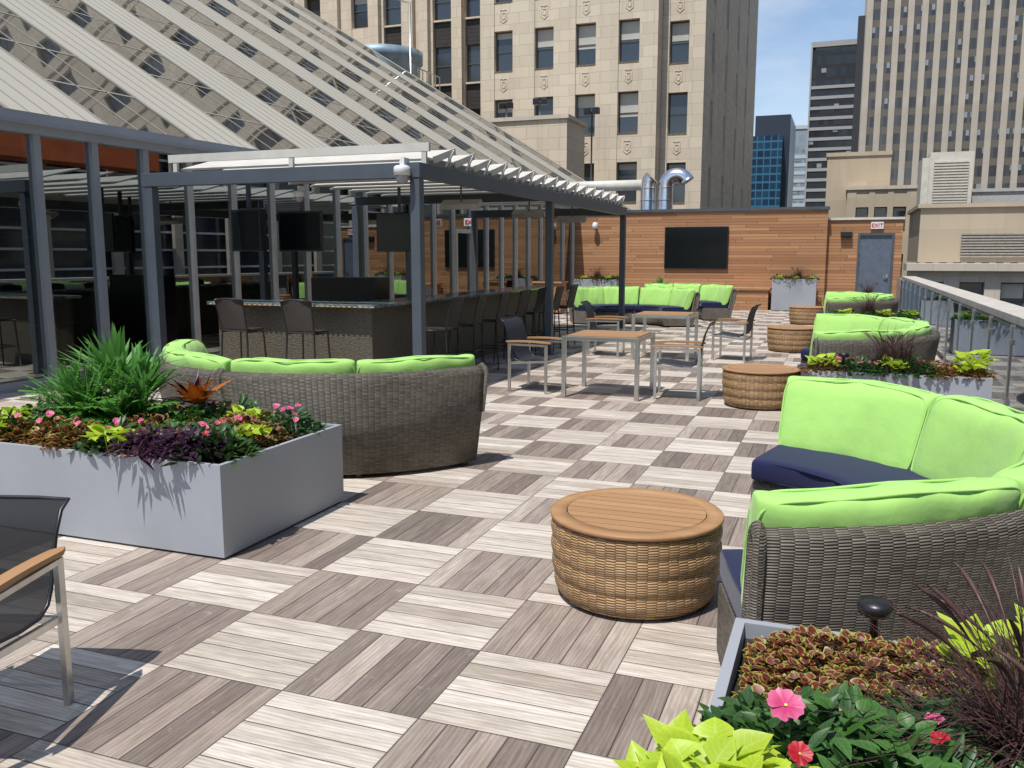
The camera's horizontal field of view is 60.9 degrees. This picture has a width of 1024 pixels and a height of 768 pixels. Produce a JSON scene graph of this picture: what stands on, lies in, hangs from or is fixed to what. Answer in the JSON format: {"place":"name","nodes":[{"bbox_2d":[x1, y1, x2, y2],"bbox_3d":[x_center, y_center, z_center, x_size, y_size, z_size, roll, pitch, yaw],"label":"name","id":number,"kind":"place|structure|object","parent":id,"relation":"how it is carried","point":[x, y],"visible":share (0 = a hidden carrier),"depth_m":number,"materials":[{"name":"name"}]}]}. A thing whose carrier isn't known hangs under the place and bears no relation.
{"place":"outdoors","nodes":[
{"label":"outdoors","id":0,"kind":"place"},
{"bbox_2d":[0,0,631,393],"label":"atrium building","id":1,"kind":"structure","parent":0,"point":[104,104],"depth_m":15.12,"materials":[{"name":"white paint"}]},
{"bbox_2d":[569,168,693,209],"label":"silver ducts","id":2,"kind":"object","parent":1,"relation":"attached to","point":[648,182],"visible":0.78,"depth_m":32.38,"materials":[{"name":"white metal"}]},
{"bbox_2d":[364,0,439,90],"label":"cooling tower","id":3,"kind":"structure","parent":0,"point":[409,59],"depth_m":43.26,"materials":[{"name":"silver metal"}]},
{"bbox_2d":[0,307,949,767],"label":"terrace floor","id":4,"kind":"structure","parent":0,"point":[422,619],"depth_m":4.05,"materials":[{"name":"wood"}]},
{"bbox_2d":[0,495,74,705],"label":"arm chair","id":5,"kind":"object","parent":4,"relation":"on","point":[32,574],"visible":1,"depth_m":3.26,"materials":[{"name":"black fabric"}]},
{"bbox_2d":[0,420,343,557],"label":"planter box","id":6,"kind":"object","parent":4,"relation":"on","point":[218,508],"visible":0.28,"depth_m":5.13,"materials":[{"name":"metal"}]},
{"bbox_2d":[0,413,59,443],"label":"coleus plant","id":7,"kind":"object","parent":6,"relation":"in","point":[16,429],"visible":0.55,"depth_m":5.52,"materials":[{"name":"brown plant"}]},
{"bbox_2d":[13,415,88,446],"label":"coleus plant","id":8,"kind":"object","parent":6,"relation":"on","point":[37,434],"visible":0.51,"depth_m":5.43,"materials":[{"name":"brown plant"}]},
{"bbox_2d":[10,346,129,447],"bbox_3d":[-2.825,0.081,5.777,1.129,0.676,0.857,7,11,38],"label":"fern plant","id":9,"kind":"object","parent":6,"relation":"in","point":[76,399],"visible":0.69,"depth_m":5.70,"materials":[{"name":"green plant"}]},
{"bbox_2d":[35,419,117,450],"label":"coleus plant","id":10,"kind":"object","parent":6,"relation":"on","point":[51,438],"visible":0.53,"depth_m":5.32,"materials":[{"name":"brown plant"}]},
{"bbox_2d":[67,415,154,456],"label":"impatiens plant","id":11,"kind":"object","parent":6,"relation":"in","point":[101,440],"visible":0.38,"depth_m":5.19,"materials":[{"name":"green plant"}]},
{"bbox_2d":[53,323,184,388],"bbox_3d":[-2.713,-0.195,6.015,0.813,0.489,0.882,-5,10,-31],"label":"spiky plant","id":12,"kind":"object","parent":6,"relation":"in","point":[113,347],"visible":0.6,"depth_m":5.92,"materials":[{"name":"green plant"}]},
{"bbox_2d":[56,355,188,445],"bbox_3d":[-2.538,0.132,5.759,1.073,0.642,0.814,-2,9,-11],"label":"fern plant","id":13,"kind":"object","parent":6,"relation":"in","point":[136,401],"visible":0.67,"depth_m":5.67,"materials":[{"name":"green plant"}]},
{"bbox_2d":[93,342,185,399],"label":"spiky plant","id":14,"kind":"object","parent":6,"relation":"in","point":[152,376],"visible":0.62,"depth_m":5.87,"materials":[{"name":"green plant"}]},
{"bbox_2d":[100,423,179,471],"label":"purple vine","id":15,"kind":"object","parent":6,"relation":"in","point":[141,439],"visible":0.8,"depth_m":4.97,"materials":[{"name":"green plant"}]},
{"bbox_2d":[135,424,224,465],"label":"purple vine","id":16,"kind":"object","parent":6,"relation":"in","point":[172,443],"visible":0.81,"depth_m":4.92,"materials":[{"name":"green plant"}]},
{"bbox_2d":[150,401,220,428],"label":"leafy plant","id":17,"kind":"object","parent":6,"relation":"on","point":[178,414],"visible":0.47,"depth_m":5.84,"materials":[{"name":"green plant"}]},
{"bbox_2d":[162,375,234,403],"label":"bromeliad plant","id":18,"kind":"object","parent":6,"relation":"in","point":[195,394],"visible":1,"depth_m":5.91,"materials":[{"name":"orange plant"}]},
{"bbox_2d":[156,421,262,467],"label":"impatiens plant","id":19,"kind":"object","parent":6,"relation":"on","point":[226,429],"visible":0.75,"depth_m":5.03,"materials":[{"name":"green plant"}]},
{"bbox_2d":[260,406,327,436],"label":"impatiens plant","id":20,"kind":"object","parent":6,"relation":"in","point":[306,417],"visible":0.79,"depth_m":5.76,"materials":[{"name":"green plant"}]},
{"bbox_2d":[214,298,266,359],"bbox_3d":[-3.513,-0.548,11.306,0.464,1.164,0.525,3,9,20],"label":"bar stool","id":21,"kind":"object","parent":4,"relation":"on","point":[231,314],"visible":0.81,"depth_m":11.10,"materials":[{"name":"brown wicker"}]},
{"bbox_2d":[280,299,330,359],"bbox_3d":[-2.595,-0.501,10.986,0.464,1.164,0.525,3,9,18],"label":"bar stool","id":22,"kind":"object","parent":4,"relation":"on","point":[297,315],"visible":0.72,"depth_m":10.77,"materials":[{"name":"brown wicker"}]},
{"bbox_2d":[154,339,488,477],"bbox_3d":[-1.853,0.167,7.282,3.347,0.922,1.568,3,9,20],"label":"curved sofa","id":23,"kind":"object","parent":4,"relation":"on","point":[410,413],"visible":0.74,"depth_m":6.61,"materials":[{"name":"grey wicker"}]},
{"bbox_2d":[207,286,544,372],"bbox_3d":[-1.645,-1.027,14.850,2.580,1.075,7.372,3,9,20],"label":"outdoor bar","id":24,"kind":"object","parent":4,"relation":"on","point":[377,329],"visible":0.66,"depth_m":11.76,"materials":[{"name":"wicker"}]},
{"bbox_2d":[311,277,388,301],"bbox_3d":[-2.572,-1.017,13.839,1.150,1.350,0.500,3,9,20],"label":"bar cabinet","id":25,"kind":"object","parent":24,"relation":"on","point":[352,289],"visible":0.33,"depth_m":13.59,"materials":[{"name":"brown metal"}]},
{"bbox_2d":[141,142,626,357],"bbox_3d":[-1.106,-2.099,15.482,4.060,3.012,10.350,3,9,20],"label":"pergola","id":26,"kind":"object","parent":4,"relation":"on","point":[437,176],"visible":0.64,"depth_m":11.40,"materials":[{"name":"metal"}]},
{"bbox_2d":[230,184,263,250],"bbox_3d":[-3.829,-2.427,12.604,0.550,1.000,0.124,4,9,26],"label":"television","id":27,"kind":"object","parent":26,"relation":"hanging from","point":[246,229],"visible":0.96,"depth_m":12.57,"materials":[{"name":"black plastic"}]},
{"bbox_2d":[278,184,323,251],"bbox_3d":[-3.172,-2.500,13.100,0.720,1.000,0.124,2,9,15],"label":"television","id":28,"kind":"object","parent":26,"relation":"hanging from","point":[301,230],"visible":1,"depth_m":13.07,"materials":[{"name":"black plastic"}]},
{"bbox_2d":[376,187,410,251],"bbox_3d":[-1.776,-2.594,13.738,0.720,1.000,0.124,-1,8,-5],"label":"television","id":29,"kind":"object","parent":26,"relation":"hanging from","point":[393,232],"visible":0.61,"depth_m":13.70,"materials":[{"name":"black plastic"}]},
{"bbox_2d":[426,296,464,354],"bbox_3d":[-0.911,-0.583,11.544,0.525,1.164,0.464,3,9,21],"label":"bar stool","id":30,"kind":"object","parent":4,"relation":"on","point":[455,309],"visible":0.68,"depth_m":11.38,"materials":[{"name":"brown metal"}]},
{"bbox_2d":[448,294,488,365],"bbox_3d":[-0.611,-0.700,12.336,0.525,1.164,0.464,2,9,15],"label":"bar stool","id":31,"kind":"object","parent":4,"relation":"on","point":[480,308],"visible":0.77,"depth_m":12.21,"materials":[{"name":"brown metal"}]},
{"bbox_2d":[472,291,510,369],"bbox_3d":[-0.295,-0.823,13.167,0.525,1.164,0.464,3,9,18],"label":"bar stool","id":32,"kind":"object","parent":4,"relation":"on","point":[503,304],"visible":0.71,"depth_m":13.01,"materials":[{"name":"brown metal"}]},
{"bbox_2d":[499,316,568,394],"bbox_3d":[0.274,-0.382,11.022,0.738,0.916,0.622,4,9,27],"label":"arm chair","id":33,"kind":"object","parent":4,"relation":"on","point":[519,341],"visible":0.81,"depth_m":11.00,"materials":[{"name":"silver metal"}]},
{"bbox_2d":[580,301,627,356],"bbox_3d":[1.571,-0.957,14.917,0.738,0.916,0.622,3,9,18],"label":"arm chair","id":34,"kind":"object","parent":4,"relation":"on","point":[592,320],"visible":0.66,"depth_m":14.94,"materials":[{"name":"black plastic"}]},
{"bbox_2d":[561,330,654,401],"bbox_3d":[1.198,-0.250,10.717,0.940,0.745,0.940,3,9,20],"label":"dining table","id":35,"kind":"object","parent":4,"relation":"on","point":[635,337],"visible":0.97,"depth_m":10.44,"materials":[{"name":"silver metal"}]},
{"bbox_2d":[566,286,699,326],"bbox_3d":[3.056,-1.944,21.588,3.314,0.921,1.459,3,9,20],"label":"curved sofa","id":36,"kind":"object","parent":4,"relation":"on","point":[603,301],"visible":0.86,"depth_m":21.52,"materials":[{"name":"green fabric"}]},
{"bbox_2d":[550,488,723,619],"bbox_3d":[0.621,0.836,4.380,0.858,0.417,0.858,3,9,20],"label":"ottoman table","id":37,"kind":"object","parent":4,"relation":"on","point":[638,553],"visible":1,"depth_m":4.06,"materials":[{"name":"wicker"}]},
{"bbox_2d":[631,311,698,360],"bbox_3d":[2.555,-0.810,14.514,0.940,0.745,0.940,3,9,20],"label":"dining table","id":38,"kind":"object","parent":4,"relation":"on","point":[687,316],"visible":0.94,"depth_m":14.21,"materials":[{"name":"silver metal"}]},
{"bbox_2d":[650,321,715,400],"bbox_3d":[2.056,-0.299,10.464,0.738,0.916,0.622,2,9,15],"label":"arm chair","id":39,"kind":"object","parent":4,"relation":"on","point":[681,364],"visible":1,"depth_m":10.29,"materials":[{"name":"silver metal"}]},
{"bbox_2d":[642,283,736,320],"bbox_3d":[4.896,-2.259,23.719,1.322,0.922,3.055,-8,12,-44],"label":"curved sofa","id":40,"kind":"object","parent":4,"relation":"on","point":[716,301],"visible":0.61,"depth_m":22.76,"materials":[{"name":"green fabric"}]},
{"bbox_2d":[575,206,829,308],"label":"cedar wall","id":41,"kind":"structure","parent":4,"relation":"on","point":[765,244],"depth_m":28.04,"materials":[{"name":"wood"}]},
{"bbox_2d":[664,226,728,268],"bbox_3d":[5.991,-4.436,28.340,2.050,1.360,0.064,3,9,20],"label":"television","id":42,"kind":"object","parent":41,"relation":"attached to","point":[703,247],"visible":1,"depth_m":28.30,"materials":[{"name":"black plastic"}]},
{"bbox_2d":[824,217,904,299],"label":"cedar wall","id":43,"kind":"structure","parent":41,"relation":"attached to","point":[874,257],"depth_m":26.93,"materials":[{"name":"brown wood"}]},
{"bbox_2d":[857,235,891,293],"bbox_3d":[11.192,-3.438,26.902,0.910,2.305,0.120,3,9,20],"label":"door","id":44,"kind":"structure","parent":43,"relation":"in","point":[875,250],"depth_m":26.86,"materials":[{"name":"metal"}]},
{"bbox_2d":[710,304,761,361],"bbox_3d":[3.662,-0.857,14.243,0.738,0.916,0.622,4,9,26],"label":"arm chair","id":45,"kind":"object","parent":4,"relation":"on","point":[748,326],"visible":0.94,"depth_m":14.13,"materials":[{"name":"black plastic"}]},
{"bbox_2d":[733,287,771,309],"bbox_3d":[7.509,-2.704,27.562,1.300,0.680,0.770,3,9,20],"label":"storage box","id":46,"kind":"object","parent":4,"relation":"on","point":[748,298],"visible":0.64,"depth_m":27.22,"materials":[{"name":"brown wood"}]},
{"bbox_2d":[722,363,799,409],"bbox_3d":[2.821,0.022,9.892,0.858,0.417,0.858,1,8,4],"label":"ottoman table","id":47,"kind":"object","parent":4,"relation":"on","point":[760,386],"visible":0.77,"depth_m":9.56,"materials":[{"name":"brown wicker"}]},
{"bbox_2d":[767,325,813,351],"bbox_3d":[5.003,-0.817,15.581,0.858,0.417,0.858,1,8,7],"label":"ottoman table","id":48,"kind":"object","parent":4,"relation":"on","point":[789,338],"visible":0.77,"depth_m":15.23,"materials":[{"name":"brown wicker"}]},
{"bbox_2d":[771,279,816,310],"bbox_3d":[8.751,-2.775,27.015,1.300,0.980,0.550,3,9,20],"label":"planter box","id":49,"kind":"object","parent":4,"relation":"on","point":[803,293],"visible":0.86,"depth_m":26.76,"materials":[{"name":"metal"}]},
{"bbox_2d":[789,306,823,324],"bbox_3d":[7.343,-1.719,21.686,0.858,0.417,0.858,0,8,3],"label":"ottoman table","id":50,"kind":"object","parent":4,"relation":"on","point":[806,315],"visible":0.76,"depth_m":21.35,"materials":[{"name":"brown wicker"}]},
{"bbox_2d":[709,618,983,723],"bbox_3d":[1.204,1.140,1.827,1.600,0.590,1.320,3,9,20],"label":"planter box","id":51,"kind":"object","parent":4,"relation":"on","point":[744,632],"visible":0.11,"depth_m":2.51,"materials":[{"name":"metal"}]},
{"bbox_2d":[612,736,738,767],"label":"potato vine","id":52,"kind":"object","parent":51,"relation":"in","point":[724,749],"visible":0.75,"depth_m":1.76,"materials":[{"name":"green plant"}]},
{"bbox_2d":[643,709,781,767],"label":"potato vine","id":53,"kind":"object","parent":51,"relation":"in","point":[747,741],"visible":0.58,"depth_m":1.83,"materials":[{"name":"green plant"}]},
{"bbox_2d":[682,733,763,767],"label":"potato vine","id":54,"kind":"object","parent":51,"relation":"in","point":[753,761],"visible":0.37,"depth_m":1.76,"materials":[{"name":"green plant"}]},
{"bbox_2d":[704,749,819,767],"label":"potato vine","id":55,"kind":"object","parent":51,"relation":"in","point":[773,755],"visible":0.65,"depth_m":1.73,"materials":[{"name":"green plant"}]},
{"bbox_2d":[729,704,811,750],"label":"leafy plant","id":56,"kind":"object","parent":51,"relation":"in","point":[787,732],"visible":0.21,"depth_m":1.91,"materials":[{"name":"green plant"}]},
{"bbox_2d":[766,687,804,740],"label":"impatiens flower","id":57,"kind":"object","parent":56,"relation":"on","point":[778,699],"visible":0.95,"depth_m":1.86,"materials":[{"name":"pink plant"}]},
{"bbox_2d":[692,710,852,767],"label":"impatiens plant","id":58,"kind":"object","parent":51,"relation":"in","point":[814,741],"visible":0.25,"depth_m":1.85,"materials":[{"name":"green plant"}]},
{"bbox_2d":[695,684,858,763],"bbox_3d":[0.642,0.788,1.963,0.528,0.200,0.499,7,11,38],"label":"impatiens plant","id":59,"kind":"object","parent":51,"relation":"in","point":[747,695],"visible":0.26,"depth_m":2.02,"materials":[{"name":"green plant"}]},
{"bbox_2d":[731,669,838,711],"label":"coleus plant","id":60,"kind":"object","parent":51,"relation":"in","point":[761,686],"visible":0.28,"depth_m":2.21,"materials":[{"name":"brown plant"}]},
{"bbox_2d":[738,643,860,694],"bbox_3d":[0.789,0.776,2.301,0.378,0.137,0.393,-2,9,-12],"label":"coleus plant","id":61,"kind":"object","parent":51,"relation":"in","point":[801,656],"visible":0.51,"depth_m":2.33,"materials":[{"name":"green plant"}]},
{"bbox_2d":[742,624,860,672],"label":"coleus plant","id":62,"kind":"object","parent":51,"relation":"in","point":[777,640],"visible":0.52,"depth_m":2.46,"materials":[{"name":"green plant"}]},
{"bbox_2d":[739,680,907,767],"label":"leafy plant","id":63,"kind":"object","parent":51,"relation":"in","point":[863,704],"visible":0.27,"depth_m":1.89,"materials":[{"name":"green plant"}]},
{"bbox_2d":[785,731,904,767],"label":"impatiens plant","id":64,"kind":"object","parent":51,"relation":"in","point":[868,755],"visible":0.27,"depth_m":1.78,"materials":[{"name":"green plant"}]},
{"bbox_2d":[794,629,912,683],"bbox_3d":[0.951,0.761,2.401,0.378,0.137,0.393,-8,12,-43],"label":"coleus plant","id":65,"kind":"object","parent":51,"relation":"in","point":[847,635],"visible":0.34,"depth_m":2.41,"materials":[{"name":"brown plant"}]},
{"bbox_2d":[791,684,917,764],"bbox_3d":[0.747,0.794,1.922,0.528,0.200,0.499,7,11,41],"label":"impatiens plant","id":66,"kind":"object","parent":51,"relation":"in","point":[848,700],"visible":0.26,"depth_m":1.92,"materials":[{"name":"green plant"}]},
{"bbox_2d":[803,650,930,702],"bbox_3d":[0.921,0.780,2.272,0.379,0.137,0.393,2,9,12],"label":"coleus plant","id":67,"kind":"object","parent":51,"relation":"in","point":[864,672],"visible":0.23,"depth_m":2.27,"materials":[{"name":"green plant"}]},
{"bbox_2d":[857,595,893,638],"bbox_3d":[1.042,0.714,2.506,0.100,0.195,0.100,3,9,20],"label":"stake lamp","id":68,"kind":"object","parent":51,"relation":"in","point":[873,607],"visible":0.83,"depth_m":2.47,"materials":[{"name":"black plastic"}]},
{"bbox_2d":[802,735,954,767],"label":"leafy plant","id":69,"kind":"object","parent":51,"relation":"in","point":[937,759],"visible":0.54,"depth_m":1.77,"materials":[{"name":"green plant"}]},
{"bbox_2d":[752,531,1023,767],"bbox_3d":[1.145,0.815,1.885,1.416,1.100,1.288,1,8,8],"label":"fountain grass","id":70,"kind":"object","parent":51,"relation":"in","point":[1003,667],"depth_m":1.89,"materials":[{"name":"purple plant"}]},
{"bbox_2d":[810,698,986,767],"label":"leafy plant","id":71,"kind":"object","parent":51,"relation":"in","point":[923,727],"visible":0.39,"depth_m":1.85,"materials":[{"name":"green plant"}]},
{"bbox_2d":[857,636,970,688],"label":"coleus plant","id":72,"kind":"object","parent":51,"relation":"in","point":[909,656],"visible":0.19,"depth_m":2.38,"materials":[{"name":"brown plant"}]},
{"bbox_2d":[853,733,982,767],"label":"impatiens plant","id":73,"kind":"object","parent":51,"relation":"in","point":[970,759],"visible":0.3,"depth_m":1.77,"materials":[{"name":"green plant"}]},
{"bbox_2d":[873,660,970,714],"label":"coleus plant","id":74,"kind":"object","parent":51,"relation":"in","point":[927,669],"visible":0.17,"depth_m":2.23,"materials":[{"name":"brown plant"}]},
{"bbox_2d":[835,683,1013,767],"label":"impatiens plant","id":75,"kind":"object","parent":51,"relation":"in","point":[925,708],"visible":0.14,"depth_m":1.94,"materials":[{"name":"green plant"}]},
{"bbox_2d":[898,688,1023,767],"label":"impatiens plant","id":76,"kind":"object","parent":51,"relation":"in","point":[939,696],"visible":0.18,"depth_m":1.95,"materials":[{"name":"green plant"}]},
{"bbox_2d":[936,612,1020,681],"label":"potato vine","id":77,"kind":"object","parent":51,"relation":"in","point":[961,641],"visible":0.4,"depth_m":2.32,"materials":[{"name":"green plant"}]},
{"bbox_2d":[818,291,898,313],"bbox_3d":[6.996,-1.366,17.666,1.560,0.923,3.420,3,9,20],"label":"curved sofa","id":78,"kind":"object","parent":4,"relation":"on","point":[837,301],"visible":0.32,"depth_m":16.57,"materials":[{"name":"green fabric"}]},
{"bbox_2d":[797,313,939,375],"bbox_3d":[4.235,-0.293,10.396,1.560,0.923,3.420,3,9,20],"label":"curved sofa","id":79,"kind":"object","parent":4,"relation":"on","point":[834,333],"visible":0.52,"depth_m":9.45,"materials":[{"name":"green fabric"}]},
{"bbox_2d":[716,376,1023,665],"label":"curved sofa","id":80,"kind":"object","parent":4,"relation":"on","point":[852,475],"visible":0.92,"depth_m":2.94,"materials":[{"name":"green fabric"}]},
{"bbox_2d":[809,367,992,399],"bbox_3d":[3.680,0.169,8.373,1.560,0.600,0.550,3,9,20],"label":"planter box","id":81,"kind":"object","parent":4,"relation":"on","point":[973,387],"visible":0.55,"depth_m":7.97,"materials":[{"name":"metal"}]},
{"bbox_2d":[844,324,936,387],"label":"fountain grass","id":82,"kind":"object","parent":81,"relation":"in","point":[886,350],"depth_m":8.29,"materials":[{"name":"plant"}]},
{"bbox_2d":[896,278,1023,413],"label":"glass railing","id":83,"kind":"object","parent":4,"relation":"on","point":[959,327],"visible":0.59,"depth_m":10.73,"materials":[{"name":"white"}]},
{"bbox_2d":[902,276,1023,330],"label":"stone parapet","id":84,"kind":"structure","parent":83,"relation":"attached to","point":[1006,312],"depth_m":12.13,"materials":[{"name":"stone"}]},
{"bbox_2d":[293,0,758,209],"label":"art deco tower","id":85,"kind":"structure","parent":0,"point":[665,85],"depth_m":45.52,"materials":[{"name":"stone"}]},
{"bbox_2d":[434,47,451,86],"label":"window","id":86,"kind":"structure","parent":85,"relation":"in","point":[442,55],"depth_m":49.93,"materials":[{"name":"blue"}]},
{"bbox_2d":[495,31,512,73],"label":"window","id":87,"kind":"structure","parent":85,"relation":"in","point":[504,40],"depth_m":46.49,"materials":[{"name":"blue glass"}]},
{"bbox_2d":[535,27,553,70],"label":"window","id":88,"kind":"structure","parent":85,"relation":"in","point":[544,36],"depth_m":45.69,"materials":[{"name":"blue glass"}]},
{"bbox_2d":[575,23,595,67],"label":"window","id":89,"kind":"structure","parent":85,"relation":"in","point":[586,33],"depth_m":44.91,"materials":[{"name":"blue"}]},
{"bbox_2d":[617,91,637,134],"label":"window","id":90,"kind":"structure","parent":85,"relation":"in","point":[628,101],"depth_m":44.64,"materials":[{"name":"blue glass"}]},
{"bbox_2d":[618,19,639,63],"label":"window","id":91,"kind":"structure","parent":85,"relation":"in","point":[629,29],"depth_m":44.12,"materials":[{"name":"blue glass"}]},
{"bbox_2d":[667,93,687,135],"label":"window","id":92,"kind":"structure","parent":85,"relation":"in","point":[677,124],"depth_m":44.94,"materials":[{"name":"blue glass"}]},
{"bbox_2d":[669,21,689,64],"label":"window","id":93,"kind":"structure","parent":85,"relation":"in","point":[679,47],"depth_m":44.42,"materials":[{"name":"blue glass"}]},
{"bbox_2d":[486,114,586,179],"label":"stone annex","id":94,"kind":"object","parent":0,"point":[559,139],"visible":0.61,"depth_m":41.04,"materials":[{"name":"stone"}]},
{"bbox_2d":[751,114,795,207],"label":"blue glass tower","id":95,"kind":"structure","parent":0,"point":[773,157],"depth_m":198.66,"materials":[{"name":"blue glass"}]},
{"bbox_2d":[792,125,807,206],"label":"pale office tower","id":96,"kind":"structure","parent":0,"point":[799,165],"depth_m":243.39,"materials":[{"name":"white glass"}]},
{"bbox_2d":[753,0,864,135],"label":"sky","id":97,"kind":"structure","parent":0,"point":[787,30],"materials":[{"name":"blue"}]},
{"bbox_2d":[825,150,917,283],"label":"tan rooftop house","id":98,"kind":"structure","parent":0,"point":[857,184],"depth_m":67.48,"materials":[{"name":"concrete"}]},
{"bbox_2d":[903,202,1023,306],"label":"tan neighbour building","id":99,"kind":"structure","parent":0,"point":[970,232],"depth_m":43.64,"materials":[{"name":"concrete"}]},
{"bbox_2d":[916,151,974,204],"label":"louvered vent house","id":100,"kind":"structure","parent":99,"relation":"on","point":[945,177],"depth_m":52.86,"materials":[{"name":"white paint"}]},
{"bbox_2d":[971,188,1023,202],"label":"grey rooftop shed","id":101,"kind":"structure","parent":99,"relation":"on","point":[991,195],"depth_m":53.80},
{"bbox_2d":[975,638,1023,699],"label":"impatiens plant","id":102,"kind":"object","parent":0,"point":[998,656],"visible":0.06,"depth_m":2.32,"materials":[{"name":"green plant"}]},
{"bbox_3d":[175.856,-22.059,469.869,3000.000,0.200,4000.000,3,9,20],"label":"ground","id":103,"kind":"structure","parent":0,"visible":0},
{"bbox_2d":[804,39,856,206],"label":"banded office tower","id":104,"kind":"structure","parent":103,"relation":"on","point":[831,92],"depth_m":173.11,"materials":[{"name":"concrete"}]},
{"bbox_2d":[851,15,865,151],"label":"dark office tower","id":105,"kind":"structure","parent":103,"relation":"on","point":[858,83],"depth_m":167.99,"materials":[{"name":"grey concrete"}]},
{"bbox_2d":[858,0,1023,262],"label":"striped office tower","id":106,"kind":"structure","parent":103,"relation":"on","point":[942,75],"depth_m":148.09,"materials":[{"name":"concrete"}]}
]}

